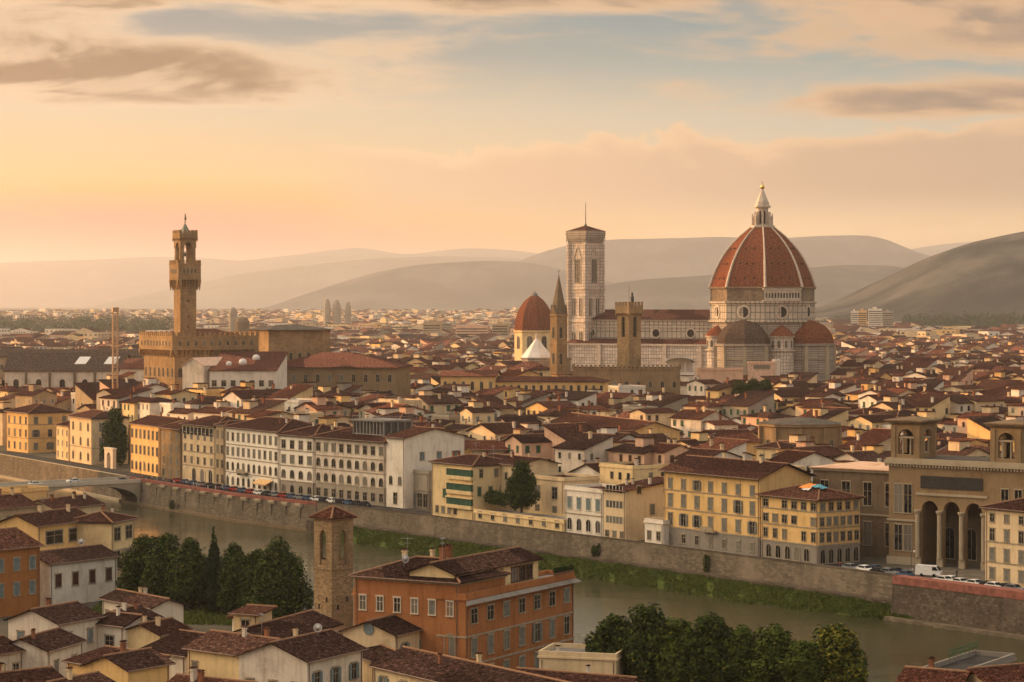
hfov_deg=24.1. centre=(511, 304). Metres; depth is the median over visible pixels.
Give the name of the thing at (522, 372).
town house
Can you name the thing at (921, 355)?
town house
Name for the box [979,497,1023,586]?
corner house
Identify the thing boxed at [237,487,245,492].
car
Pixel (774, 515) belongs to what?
window
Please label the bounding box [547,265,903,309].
hills
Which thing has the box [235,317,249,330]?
apartment tower
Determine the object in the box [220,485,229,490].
car
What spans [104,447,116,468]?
gate arch
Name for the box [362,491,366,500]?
window
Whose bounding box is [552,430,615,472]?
town house
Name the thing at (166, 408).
town house
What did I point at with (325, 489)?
window
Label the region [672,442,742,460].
town house
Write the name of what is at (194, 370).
gabled stone hall
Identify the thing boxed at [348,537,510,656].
orange wing
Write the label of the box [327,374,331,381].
window
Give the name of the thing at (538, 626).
window
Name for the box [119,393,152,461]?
town house
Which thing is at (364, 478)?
window
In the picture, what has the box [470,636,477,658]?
window
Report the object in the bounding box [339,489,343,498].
window
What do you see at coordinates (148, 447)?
window
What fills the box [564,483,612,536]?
palace
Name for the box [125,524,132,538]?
window
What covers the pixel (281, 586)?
broad tree
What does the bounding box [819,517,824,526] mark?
window
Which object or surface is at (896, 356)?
town house
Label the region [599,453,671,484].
town house
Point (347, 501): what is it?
car
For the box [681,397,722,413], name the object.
town house
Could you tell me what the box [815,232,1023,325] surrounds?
hill
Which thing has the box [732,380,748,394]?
broad tree
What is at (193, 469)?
window
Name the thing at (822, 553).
window
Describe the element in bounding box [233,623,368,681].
shutter house
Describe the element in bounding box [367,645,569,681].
long roof house
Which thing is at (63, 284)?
mountains
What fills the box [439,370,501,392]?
convent attic
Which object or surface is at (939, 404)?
town house
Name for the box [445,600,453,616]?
window
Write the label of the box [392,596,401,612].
window
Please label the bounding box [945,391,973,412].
town house
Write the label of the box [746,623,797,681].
broad tree
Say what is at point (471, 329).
apartment tower
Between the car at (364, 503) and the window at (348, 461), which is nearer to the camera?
the car at (364, 503)
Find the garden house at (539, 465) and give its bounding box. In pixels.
[489,450,561,509]
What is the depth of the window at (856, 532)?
511.96 m
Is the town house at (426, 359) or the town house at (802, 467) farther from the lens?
the town house at (426, 359)
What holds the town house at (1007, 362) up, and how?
on the ground at (882, 562)
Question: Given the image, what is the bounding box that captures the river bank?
[323,528,910,618]
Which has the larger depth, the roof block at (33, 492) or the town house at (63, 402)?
the town house at (63, 402)
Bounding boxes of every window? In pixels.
[0,558,4,572]
[0,583,4,597]
[12,661,19,669]
[13,379,18,386]
[13,556,20,571]
[13,581,20,596]
[16,630,24,638]
[28,555,36,569]
[28,579,36,594]
[32,429,39,436]
[34,442,38,449]
[45,529,63,545]
[46,442,53,449]
[48,416,52,423]
[48,429,52,436]
[54,658,59,671]
[55,573,62,587]
[59,379,64,386]
[68,527,77,541]
[72,571,79,585]
[87,627,93,643]
[89,568,95,583]
[99,423,102,431]
[104,634,114,645]
[105,566,112,581]
[114,526,121,541]
[115,549,120,567]
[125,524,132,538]
[147,430,149,439]
[147,446,149,455]
[178,368,181,377]
[191,660,197,674]
[192,467,195,479]
[200,469,203,480]
[208,470,212,482]
[212,380,216,385]
[221,380,225,385]
[230,380,235,385]
[240,618,249,625]
[259,380,263,386]
[268,380,273,386]
[274,436,276,445]
[281,439,285,447]
[281,454,285,462]
[281,469,285,477]
[281,484,285,491]
[289,440,294,448]
[289,454,294,463]
[289,485,294,493]
[290,470,294,478]
[292,374,295,381]
[298,440,302,449]
[298,455,302,464]
[298,470,302,479]
[298,485,302,493]
[304,374,307,381]
[307,441,311,450]
[307,456,311,464]
[307,471,311,480]
[307,486,311,494]
[312,670,322,681]
[316,374,319,381]
[316,442,320,450]
[316,457,319,465]
[316,472,319,480]
[316,487,320,495]
[323,442,327,451]
[323,458,327,466]
[323,473,327,481]
[323,487,327,496]
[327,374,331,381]
[331,443,335,451]
[331,458,335,467]
[331,473,335,482]
[331,488,335,497]
[331,665,340,681]
[339,374,343,381]
[339,443,343,452]
[339,459,343,467]
[339,474,343,483]
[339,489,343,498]
[346,444,351,453]
[346,460,351,468]
[346,475,350,483]
[346,490,350,498]
[349,661,358,680]
[351,374,355,381]
[354,445,358,453]
[354,476,358,484]
[354,491,358,499]
[355,460,358,469]
[358,594,366,610]
[362,445,366,454]
[362,461,366,469]
[362,476,366,485]
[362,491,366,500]
[363,374,367,382]
[363,623,373,634]
[370,446,374,455]
[370,462,374,470]
[370,492,374,501]
[371,477,374,486]
[375,374,379,382]
[375,595,383,611]
[378,446,382,455]
[378,462,383,471]
[378,478,383,487]
[378,493,382,502]
[378,674,387,681]
[388,374,391,382]
[389,475,392,484]
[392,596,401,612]
[393,492,396,504]
[398,476,401,485]
[401,641,409,647]
[410,597,418,614]
[413,492,416,506]
[417,492,422,507]
[420,452,424,459]
[422,493,428,507]
[427,598,436,615]
[435,505,438,512]
[437,451,441,458]
[441,505,444,513]
[442,488,446,497]
[444,633,455,656]
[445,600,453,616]
[470,606,478,624]
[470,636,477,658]
[477,486,481,496]
[479,469,483,477]
[486,603,494,620]
[487,632,494,654]
[494,468,498,476]
[503,600,510,617]
[503,629,510,650]
[503,658,510,667]
[518,596,525,613]
[519,625,525,646]
[519,654,525,666]
[525,445,529,453]
[533,621,542,642]
[534,485,539,496]
[534,504,539,510]
[534,593,541,610]
[534,651,538,667]
[536,445,540,452]
[548,590,555,606]
[549,618,555,638]
[551,486,557,499]
[552,506,556,512]
[563,587,570,603]
[563,614,570,635]
[566,495,572,508]
[566,517,571,529]
[576,496,581,509]
[576,518,581,531]
[585,497,590,510]
[585,519,590,532]
[594,520,600,533]
[595,498,600,511]
[604,529,608,536]
[610,471,613,478]
[612,530,616,537]
[618,472,621,479]
[619,454,622,461]
[619,531,623,538]
[636,485,641,493]
[647,530,651,539]
[650,504,655,514]
[656,531,660,540]
[658,455,661,462]
[667,477,672,488]
[667,493,672,506]
[667,511,672,524]
[669,532,672,541]
[670,455,674,462]
[679,513,687,526]
[680,494,685,507]
[681,478,685,489]
[681,533,685,543]
[692,480,700,490]
[692,514,700,527]
[694,495,699,508]
[694,535,698,545]
[707,481,712,492]
[707,497,712,510]
[707,516,712,526]
[708,537,712,546]
[721,482,726,493]
[721,498,726,511]
[721,517,726,531]
[721,538,726,548]
[733,499,741,513]
[735,483,740,494]
[735,519,740,532]
[735,540,740,550]
[747,520,756,534]
[749,485,754,496]
[749,501,754,515]
[749,542,754,552]
[753,365,769,368]
[762,497,768,506]
[762,512,768,521]
[763,526,767,536]
[765,543,771,557]
[772,513,777,522]
[772,527,777,537]
[774,545,780,558]
[781,499,787,508]
[781,514,787,523]
[781,528,786,539]
[784,546,790,559]
[790,500,796,509]
[790,515,796,524]
[793,547,799,560]
[800,501,806,510]
[800,530,805,541]
[803,548,809,562]
[810,502,816,511]
[810,517,816,526]
[810,532,815,542]
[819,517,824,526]
[819,532,824,542]
[820,502,825,511]
[820,549,825,564]
[826,516,831,525]
[826,531,831,542]
[828,501,833,510]
[828,548,834,563]
[833,516,838,525]
[833,531,838,541]
[836,548,842,562]
[837,501,842,510]
[840,515,845,524]
[840,530,845,541]
[845,500,850,509]
[845,547,850,562]
[847,515,852,524]
[847,530,852,540]
[853,500,858,509]
[853,546,859,561]
[854,514,859,524]
[854,529,859,539]
[893,483,902,512]
[893,523,902,550]
[903,483,912,513]
[903,524,912,551]
[946,527,955,558]
[968,528,976,560]
[988,546,995,560]
[988,566,995,579]
[989,512,994,522]
[989,527,994,540]
[1000,488,1008,501]
[1003,514,1009,523]
[1003,529,1009,542]
[1003,548,1009,562]
[1003,568,1009,581]
[1013,489,1022,498]
[1017,550,1023,564]
[1017,570,1023,583]
[1018,515,1023,524]
[1018,530,1023,544]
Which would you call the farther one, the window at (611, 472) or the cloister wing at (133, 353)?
the cloister wing at (133, 353)
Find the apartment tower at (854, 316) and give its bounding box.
[851,309,857,324]
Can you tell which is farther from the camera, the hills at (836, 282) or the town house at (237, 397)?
the hills at (836, 282)
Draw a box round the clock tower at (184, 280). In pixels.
[169,214,200,335]
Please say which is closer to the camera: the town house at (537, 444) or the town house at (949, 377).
the town house at (537, 444)
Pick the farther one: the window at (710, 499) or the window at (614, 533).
the window at (614, 533)
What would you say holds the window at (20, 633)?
in the cottage at (77, 618)
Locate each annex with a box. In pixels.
[413,469,431,509]
[537,643,624,674]
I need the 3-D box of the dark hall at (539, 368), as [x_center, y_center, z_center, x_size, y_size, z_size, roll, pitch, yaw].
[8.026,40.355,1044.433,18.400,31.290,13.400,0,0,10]
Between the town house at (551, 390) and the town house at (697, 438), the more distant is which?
the town house at (551, 390)
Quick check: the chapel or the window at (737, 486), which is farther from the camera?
the chapel
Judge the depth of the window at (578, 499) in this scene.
570.99 m
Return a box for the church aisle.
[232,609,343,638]
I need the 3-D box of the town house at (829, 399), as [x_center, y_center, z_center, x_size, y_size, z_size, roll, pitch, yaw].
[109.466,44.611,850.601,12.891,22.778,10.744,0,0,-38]
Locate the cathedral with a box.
[567,181,835,381]
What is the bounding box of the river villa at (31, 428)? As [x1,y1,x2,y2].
[4,401,73,452]
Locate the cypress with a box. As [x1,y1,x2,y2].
[204,526,221,613]
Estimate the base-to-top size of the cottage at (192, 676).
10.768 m
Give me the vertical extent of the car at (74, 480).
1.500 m
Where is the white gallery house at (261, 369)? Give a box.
[208,351,288,388]
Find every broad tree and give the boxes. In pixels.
[116,533,160,591]
[138,533,182,599]
[162,537,208,609]
[215,551,250,614]
[220,542,249,581]
[234,548,264,607]
[240,535,313,618]
[505,459,540,512]
[583,613,632,673]
[612,602,666,681]
[649,616,700,681]
[677,612,737,681]
[709,624,763,681]
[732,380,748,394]
[745,378,762,390]
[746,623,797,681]
[760,379,773,390]
[777,640,824,681]
[808,622,869,681]
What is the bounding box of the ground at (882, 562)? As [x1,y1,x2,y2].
[0,308,914,637]
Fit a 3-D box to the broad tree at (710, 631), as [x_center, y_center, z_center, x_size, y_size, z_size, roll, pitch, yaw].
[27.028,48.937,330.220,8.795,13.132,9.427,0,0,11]
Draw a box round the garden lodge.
[643,517,669,544]
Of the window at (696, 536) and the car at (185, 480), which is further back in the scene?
the car at (185, 480)
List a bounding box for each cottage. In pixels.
[0,634,26,670]
[0,662,63,681]
[3,597,105,652]
[8,627,87,676]
[46,666,115,681]
[95,606,154,647]
[103,600,164,618]
[125,614,194,648]
[139,629,206,678]
[167,666,257,681]
[181,613,280,678]
[362,644,396,681]
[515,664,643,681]
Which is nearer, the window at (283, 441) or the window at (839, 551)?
the window at (839, 551)
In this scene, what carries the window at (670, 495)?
in the river palace at (712, 503)
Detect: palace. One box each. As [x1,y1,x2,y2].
[179,411,240,483]
[222,414,315,491]
[276,421,341,495]
[287,352,412,396]
[309,415,413,505]
[404,537,580,668]
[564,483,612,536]
[572,364,680,393]
[657,451,816,556]
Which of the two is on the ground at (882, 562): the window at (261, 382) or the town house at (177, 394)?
the town house at (177, 394)
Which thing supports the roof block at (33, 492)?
on the ground at (882, 562)
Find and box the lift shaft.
[772,359,779,375]
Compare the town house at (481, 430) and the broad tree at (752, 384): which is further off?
the broad tree at (752, 384)
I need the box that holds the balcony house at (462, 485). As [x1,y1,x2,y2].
[428,445,500,519]
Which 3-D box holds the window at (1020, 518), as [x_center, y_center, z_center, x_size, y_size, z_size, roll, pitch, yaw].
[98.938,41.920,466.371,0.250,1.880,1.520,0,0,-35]
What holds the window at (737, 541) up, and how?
in the river palace at (712, 503)
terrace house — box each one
[61,645,171,675]
[80,640,175,681]
[529,472,599,513]
[753,441,795,460]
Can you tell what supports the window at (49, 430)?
in the river villa at (31, 428)
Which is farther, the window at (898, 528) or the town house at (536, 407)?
the town house at (536, 407)
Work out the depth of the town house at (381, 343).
2168.52 m
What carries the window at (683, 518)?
in the river palace at (712, 503)
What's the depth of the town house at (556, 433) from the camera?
637.80 m
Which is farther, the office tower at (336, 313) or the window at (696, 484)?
the office tower at (336, 313)
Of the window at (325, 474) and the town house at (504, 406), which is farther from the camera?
the town house at (504, 406)
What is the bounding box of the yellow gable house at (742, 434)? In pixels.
[690,429,761,459]
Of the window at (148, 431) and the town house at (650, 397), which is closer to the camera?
the window at (148, 431)
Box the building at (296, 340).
[244,324,334,360]
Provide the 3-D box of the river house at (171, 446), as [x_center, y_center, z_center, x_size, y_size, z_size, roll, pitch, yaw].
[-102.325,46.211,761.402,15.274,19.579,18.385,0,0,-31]
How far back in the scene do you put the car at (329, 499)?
663.29 m
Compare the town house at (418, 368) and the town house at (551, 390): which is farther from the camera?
the town house at (418, 368)
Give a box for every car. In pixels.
[66,478,80,481]
[172,478,180,482]
[180,479,188,483]
[188,480,196,485]
[197,481,204,485]
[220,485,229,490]
[229,486,239,491]
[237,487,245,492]
[245,488,254,493]
[253,490,261,494]
[261,490,269,495]
[269,491,278,496]
[277,492,286,497]
[286,493,296,498]
[294,494,304,499]
[302,495,312,500]
[310,496,321,501]
[318,497,329,502]
[326,497,335,502]
[334,498,343,503]
[343,499,351,504]
[351,500,360,505]
[359,501,371,506]
[841,563,857,568]
[856,564,870,570]
[869,566,884,572]
[880,567,897,573]
[890,567,901,571]
[895,570,914,575]
[934,575,951,579]
[950,577,966,581]
[966,579,980,583]
[979,580,989,584]
[984,581,1000,586]
[1003,583,1023,589]
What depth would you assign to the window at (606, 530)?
562.27 m
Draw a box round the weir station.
[922,642,1016,669]
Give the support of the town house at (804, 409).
on the ground at (882, 562)
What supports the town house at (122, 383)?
on the ground at (882, 562)
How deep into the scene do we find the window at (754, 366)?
1059.48 m
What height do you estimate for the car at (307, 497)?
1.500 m
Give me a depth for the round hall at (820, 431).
719.06 m
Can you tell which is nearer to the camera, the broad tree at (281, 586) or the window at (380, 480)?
the broad tree at (281, 586)
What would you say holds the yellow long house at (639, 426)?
on the ground at (882, 562)
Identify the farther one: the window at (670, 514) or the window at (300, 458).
the window at (300, 458)
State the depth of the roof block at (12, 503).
547.05 m
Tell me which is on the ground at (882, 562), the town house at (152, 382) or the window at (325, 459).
the town house at (152, 382)
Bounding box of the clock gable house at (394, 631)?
[337,614,423,649]
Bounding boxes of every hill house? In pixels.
[0,527,44,616]
[40,538,121,605]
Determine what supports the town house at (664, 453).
on the ground at (882, 562)
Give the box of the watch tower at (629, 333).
[615,293,642,366]
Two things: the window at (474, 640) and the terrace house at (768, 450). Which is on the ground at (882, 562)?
the terrace house at (768, 450)
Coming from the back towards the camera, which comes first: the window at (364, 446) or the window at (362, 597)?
the window at (364, 446)
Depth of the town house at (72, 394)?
924.26 m
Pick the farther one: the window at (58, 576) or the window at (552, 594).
the window at (58, 576)
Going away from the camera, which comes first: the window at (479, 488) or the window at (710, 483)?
the window at (710, 483)
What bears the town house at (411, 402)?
on the ground at (882, 562)
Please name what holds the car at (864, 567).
on the library square at (968, 573)
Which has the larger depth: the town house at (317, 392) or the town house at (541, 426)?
the town house at (317, 392)
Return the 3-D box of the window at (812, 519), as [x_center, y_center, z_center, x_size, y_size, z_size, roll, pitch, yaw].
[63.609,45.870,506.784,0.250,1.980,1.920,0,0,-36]
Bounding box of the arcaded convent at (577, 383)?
[439,376,609,392]
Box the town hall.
[138,328,258,389]
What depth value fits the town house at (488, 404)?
818.57 m
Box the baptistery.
[520,333,549,365]
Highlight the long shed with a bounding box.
[97,586,187,622]
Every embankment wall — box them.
[0,453,126,501]
[123,477,316,530]
[306,502,898,604]
[884,575,1023,639]
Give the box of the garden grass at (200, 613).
[92,601,231,624]
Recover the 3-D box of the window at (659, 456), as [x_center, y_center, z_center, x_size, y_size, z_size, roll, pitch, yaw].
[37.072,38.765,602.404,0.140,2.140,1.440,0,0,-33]
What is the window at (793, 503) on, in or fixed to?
in the river house at (814, 523)
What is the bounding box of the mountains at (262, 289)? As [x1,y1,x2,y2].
[84,256,522,307]
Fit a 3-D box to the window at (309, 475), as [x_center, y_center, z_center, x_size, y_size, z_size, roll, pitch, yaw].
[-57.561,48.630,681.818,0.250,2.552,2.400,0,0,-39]
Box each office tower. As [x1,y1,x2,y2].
[324,299,330,325]
[332,300,340,322]
[345,302,350,323]
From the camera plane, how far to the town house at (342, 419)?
761.04 m
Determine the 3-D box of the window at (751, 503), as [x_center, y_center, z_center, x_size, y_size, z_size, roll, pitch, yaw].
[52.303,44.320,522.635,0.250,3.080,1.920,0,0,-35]
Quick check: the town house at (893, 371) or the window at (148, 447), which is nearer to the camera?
the window at (148, 447)
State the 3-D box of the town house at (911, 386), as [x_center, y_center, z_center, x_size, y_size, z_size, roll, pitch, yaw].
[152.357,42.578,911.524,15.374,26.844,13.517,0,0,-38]
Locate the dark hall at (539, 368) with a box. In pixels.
[507,361,549,375]
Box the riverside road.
[0,451,843,566]
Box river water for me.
[0,478,1023,681]
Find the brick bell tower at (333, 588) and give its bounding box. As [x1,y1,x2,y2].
[309,496,357,634]
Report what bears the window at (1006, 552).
in the corner house at (1004, 542)
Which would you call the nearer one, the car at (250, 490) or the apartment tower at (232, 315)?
the car at (250, 490)
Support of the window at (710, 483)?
in the river palace at (712, 503)
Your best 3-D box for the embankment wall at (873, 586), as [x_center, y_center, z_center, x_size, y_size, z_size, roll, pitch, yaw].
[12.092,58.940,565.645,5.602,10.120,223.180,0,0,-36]
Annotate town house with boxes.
[0,383,25,396]
[0,391,20,407]
[0,402,11,445]
[9,328,37,333]
[14,384,56,407]
[22,341,46,348]
[36,338,58,343]
[41,342,66,348]
[49,331,77,337]
[55,391,70,410]
[63,333,82,339]
[70,392,74,413]
[74,326,100,333]
[74,382,99,412]
[77,404,96,412]
[95,382,130,409]
[98,377,138,389]
[98,386,153,410]
[101,330,124,331]
[107,371,135,378]
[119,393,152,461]
[131,377,170,397]
[135,397,180,418]
[153,384,198,401]
[159,399,184,415]
[168,403,199,419]
[182,395,218,408]
[189,386,225,396]
[191,401,235,418]
[220,382,253,395]
[220,387,268,407]
[227,395,286,419]
[244,409,293,419]
[251,384,280,395]
[279,395,310,411]
[288,404,323,422]
[292,414,318,423]
[293,395,342,415]
[313,390,326,395]
[318,386,359,397]
[322,404,355,425]
[326,397,351,416]
[330,343,353,346]
[333,420,345,427]
[337,398,362,411]
[344,338,370,345]
[348,332,374,338]
[357,402,390,417]
[359,391,397,397]
[371,339,393,346]
[371,400,425,414]
[372,406,429,421]
[381,396,422,407]
[386,349,410,356]
[388,353,403,361]
[397,343,420,350]
[403,354,445,365]
[411,363,438,374]
[411,373,439,382]
[411,379,434,394]
[412,390,461,413]
[412,415,446,428]
[418,346,441,350]
[422,416,456,431]
[430,361,464,372]
[431,348,456,354]
[432,410,459,423]
[433,354,456,358]
[435,384,456,394]
[443,391,470,402]
[445,385,475,396]
[445,419,474,434]
[449,341,475,350]
[450,358,478,369]
[451,401,501,417]
[453,346,479,351]
[458,397,495,425]
[460,351,491,358]
[465,413,524,439]
[470,395,515,414]
[478,343,500,350]
[489,359,522,366]
[491,348,513,353]
[492,386,525,398]
[494,409,544,422]
[500,366,541,375]
[502,433,551,459]
[507,390,551,400]
[512,391,550,411]
[524,395,580,413]
[527,429,543,432]
[529,387,553,394]
[535,404,586,421]
[539,418,564,428]
[541,422,600,460]
[545,389,569,391]
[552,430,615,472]
[553,391,597,405]
[567,458,616,482]
[579,400,608,414]
[596,392,633,404]
[598,426,636,440]
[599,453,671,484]
[601,398,622,410]
[605,436,657,463]
[608,383,645,394]
[617,424,641,436]
[622,403,657,411]
[627,394,658,405]
[628,408,676,426]
[635,390,649,395]
[640,394,689,411]
[641,428,672,442]
[650,387,673,396]
[651,432,690,463]
[669,405,729,437]
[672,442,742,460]
[677,432,714,445]
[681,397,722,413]
[686,376,721,395]
[691,433,755,459]
[694,437,749,456]
[702,411,739,429]
[705,377,747,398]
[714,393,739,402]
[720,391,775,419]
[732,428,757,437]
[739,405,791,426]
[764,459,805,469]
[768,389,806,400]
[769,438,835,476]
[770,383,812,393]
[772,379,814,389]
[774,399,778,410]
[774,435,843,457]
[778,434,820,445]
[786,372,818,382]
[793,400,849,415]
[798,406,825,416]
[799,398,856,414]
[803,392,842,399]
[803,398,843,402]
[805,407,850,425]
[812,382,857,392]
[812,460,854,473]
[827,377,853,382]
[830,369,849,378]
[832,443,885,461]
[833,378,872,386]
[836,428,890,451]
[838,353,856,361]
[839,357,884,368]
[841,341,873,347]
[842,428,867,443]
[843,383,874,400]
[846,338,866,341]
[846,364,882,376]
[847,410,896,429]
[848,407,885,415]
[849,376,886,382]
[852,368,891,379]
[857,384,898,403]
[858,391,888,407]
[862,444,884,453]
[868,354,895,363]
[870,396,915,410]
[874,400,916,417]
[875,376,914,385]
[879,361,896,368]
[882,365,915,374]
[883,351,905,359]
[887,388,918,396]
[889,344,910,347]
[897,382,937,391]
[899,392,925,402]
[902,358,938,365]
[902,367,938,378]
[908,394,951,418]
[916,351,945,357]
[919,386,952,393]
[929,339,953,345]
[931,361,953,369]
[934,364,948,373]
[934,374,966,384]
[935,353,969,365]
[935,366,973,384]
[937,358,950,364]
[940,381,982,392]
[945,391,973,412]
[954,350,971,354]
[954,353,980,361]
[959,390,1006,411]
[961,341,975,346]
[964,329,990,333]
[972,360,1006,365]
[973,364,1002,371]
[976,379,1022,389]
[978,372,1010,382]
[993,387,1023,396]
[996,368,1014,374]
[999,360,1015,364]
[999,391,1021,406]
[1005,381,1023,387]
[1007,362,1023,365]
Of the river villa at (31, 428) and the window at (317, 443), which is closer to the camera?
the window at (317, 443)
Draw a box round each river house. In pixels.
[54,421,69,460]
[67,406,130,464]
[127,412,183,476]
[156,419,189,479]
[213,420,245,484]
[383,415,467,508]
[599,468,663,540]
[755,483,865,564]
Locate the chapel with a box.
[513,289,549,360]
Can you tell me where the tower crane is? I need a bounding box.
[112,307,118,387]
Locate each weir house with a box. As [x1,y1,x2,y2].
[895,656,970,681]
[965,662,1023,681]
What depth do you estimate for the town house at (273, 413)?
742.97 m
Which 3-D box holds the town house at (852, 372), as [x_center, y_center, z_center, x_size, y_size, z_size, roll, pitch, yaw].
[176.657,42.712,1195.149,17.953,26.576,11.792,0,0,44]
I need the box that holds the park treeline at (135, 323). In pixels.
[0,313,173,331]
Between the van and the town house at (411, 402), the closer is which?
the van
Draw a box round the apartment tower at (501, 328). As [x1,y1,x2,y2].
[492,322,508,335]
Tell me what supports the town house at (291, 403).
on the ground at (882, 562)
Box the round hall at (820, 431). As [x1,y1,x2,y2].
[758,417,841,447]
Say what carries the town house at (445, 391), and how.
on the ground at (882, 562)
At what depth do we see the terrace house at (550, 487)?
595.37 m
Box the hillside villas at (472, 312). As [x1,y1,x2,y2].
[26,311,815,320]
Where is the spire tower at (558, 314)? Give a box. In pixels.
[549,275,567,375]
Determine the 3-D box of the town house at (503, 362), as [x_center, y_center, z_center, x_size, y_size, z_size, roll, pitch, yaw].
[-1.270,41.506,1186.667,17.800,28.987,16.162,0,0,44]
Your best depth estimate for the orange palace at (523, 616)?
348.26 m
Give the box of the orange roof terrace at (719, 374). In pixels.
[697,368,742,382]
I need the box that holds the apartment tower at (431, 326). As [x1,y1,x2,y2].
[423,319,441,333]
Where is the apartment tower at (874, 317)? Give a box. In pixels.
[868,307,881,328]
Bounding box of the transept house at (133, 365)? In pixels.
[118,359,143,382]
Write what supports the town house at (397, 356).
on the ground at (882, 562)
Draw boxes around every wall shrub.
[168,498,175,508]
[591,543,600,556]
[703,552,710,572]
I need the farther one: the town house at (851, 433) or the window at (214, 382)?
the window at (214, 382)
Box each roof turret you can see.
[226,614,233,630]
[228,604,276,630]
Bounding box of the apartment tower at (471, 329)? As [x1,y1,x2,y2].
[456,323,489,336]
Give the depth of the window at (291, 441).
688.49 m
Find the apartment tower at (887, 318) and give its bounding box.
[883,309,892,327]
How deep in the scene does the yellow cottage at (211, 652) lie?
332.97 m
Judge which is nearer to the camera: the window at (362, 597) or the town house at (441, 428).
the window at (362, 597)
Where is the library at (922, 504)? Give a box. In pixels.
[809,416,1023,570]
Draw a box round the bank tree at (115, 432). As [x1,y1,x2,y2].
[99,406,128,466]
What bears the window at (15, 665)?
in the cottage at (11, 655)
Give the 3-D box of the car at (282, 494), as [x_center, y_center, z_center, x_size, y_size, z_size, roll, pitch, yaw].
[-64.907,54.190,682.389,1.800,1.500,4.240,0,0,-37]
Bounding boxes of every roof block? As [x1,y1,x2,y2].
[0,485,49,500]
[0,488,37,520]
[34,482,105,513]
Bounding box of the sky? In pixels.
[0,0,1023,262]
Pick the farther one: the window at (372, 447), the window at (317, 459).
the window at (317, 459)
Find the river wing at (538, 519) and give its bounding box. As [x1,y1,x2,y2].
[473,507,566,531]
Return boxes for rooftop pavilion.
[665,358,694,379]
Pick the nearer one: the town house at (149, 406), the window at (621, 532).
the window at (621, 532)
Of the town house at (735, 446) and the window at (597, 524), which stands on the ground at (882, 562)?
the town house at (735, 446)
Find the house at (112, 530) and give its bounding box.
[74,505,139,580]
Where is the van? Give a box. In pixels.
[915,564,942,576]
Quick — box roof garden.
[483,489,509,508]
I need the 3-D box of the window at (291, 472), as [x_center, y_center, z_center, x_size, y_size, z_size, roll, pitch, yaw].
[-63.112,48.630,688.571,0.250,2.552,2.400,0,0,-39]
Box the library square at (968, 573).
[902,567,984,580]
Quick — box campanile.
[566,202,605,341]
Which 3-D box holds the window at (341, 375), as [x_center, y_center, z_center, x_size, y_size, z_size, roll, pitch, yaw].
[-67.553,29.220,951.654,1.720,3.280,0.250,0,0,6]
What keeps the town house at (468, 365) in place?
on the ground at (882, 562)
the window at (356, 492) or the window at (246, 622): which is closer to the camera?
the window at (246, 622)
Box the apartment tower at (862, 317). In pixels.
[858,309,866,326]
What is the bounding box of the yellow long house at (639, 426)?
[546,406,681,440]
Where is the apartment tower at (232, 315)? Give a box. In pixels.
[229,307,236,330]
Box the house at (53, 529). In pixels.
[0,497,86,549]
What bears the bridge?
on the ground at (882, 562)
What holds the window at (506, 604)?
in the orange palace at (523, 616)
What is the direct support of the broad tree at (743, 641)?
on the ground at (882, 562)
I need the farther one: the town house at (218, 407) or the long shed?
the town house at (218, 407)
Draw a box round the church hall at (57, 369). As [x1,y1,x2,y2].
[3,352,130,387]
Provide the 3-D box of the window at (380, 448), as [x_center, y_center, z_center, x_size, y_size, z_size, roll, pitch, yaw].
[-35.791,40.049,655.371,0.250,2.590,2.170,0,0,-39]
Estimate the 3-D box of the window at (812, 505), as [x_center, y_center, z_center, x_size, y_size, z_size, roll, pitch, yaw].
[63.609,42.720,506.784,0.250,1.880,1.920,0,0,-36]
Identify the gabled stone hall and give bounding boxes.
[181,357,221,389]
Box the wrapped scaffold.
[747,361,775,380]
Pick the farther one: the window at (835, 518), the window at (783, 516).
the window at (783, 516)
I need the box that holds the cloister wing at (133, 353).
[0,349,143,380]
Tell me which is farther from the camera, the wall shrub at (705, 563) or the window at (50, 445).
the window at (50, 445)
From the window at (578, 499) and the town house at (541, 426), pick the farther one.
the town house at (541, 426)
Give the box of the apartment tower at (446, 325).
[442,321,451,329]
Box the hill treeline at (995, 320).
[832,309,1023,326]
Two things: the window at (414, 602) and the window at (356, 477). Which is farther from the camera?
the window at (356, 477)
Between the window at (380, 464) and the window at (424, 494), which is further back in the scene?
the window at (380, 464)
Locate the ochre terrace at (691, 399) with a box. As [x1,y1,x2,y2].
[688,396,705,402]
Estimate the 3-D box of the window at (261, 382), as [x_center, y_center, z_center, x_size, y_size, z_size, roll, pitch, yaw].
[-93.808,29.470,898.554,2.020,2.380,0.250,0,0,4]
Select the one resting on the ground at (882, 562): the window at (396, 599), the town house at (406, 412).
the town house at (406, 412)
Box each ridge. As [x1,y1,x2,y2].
[260,261,614,309]
[518,235,930,282]
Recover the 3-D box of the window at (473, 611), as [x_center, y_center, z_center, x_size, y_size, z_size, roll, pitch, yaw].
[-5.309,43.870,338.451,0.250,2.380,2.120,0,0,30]
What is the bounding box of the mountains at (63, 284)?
[0,242,971,307]
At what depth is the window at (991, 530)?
472.56 m
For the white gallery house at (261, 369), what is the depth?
902.70 m
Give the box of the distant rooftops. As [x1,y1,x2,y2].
[0,307,1023,483]
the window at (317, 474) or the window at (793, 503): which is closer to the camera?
the window at (793, 503)
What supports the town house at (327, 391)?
on the ground at (882, 562)
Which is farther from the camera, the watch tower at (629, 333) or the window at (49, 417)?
the watch tower at (629, 333)
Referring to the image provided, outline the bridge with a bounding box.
[0,476,140,501]

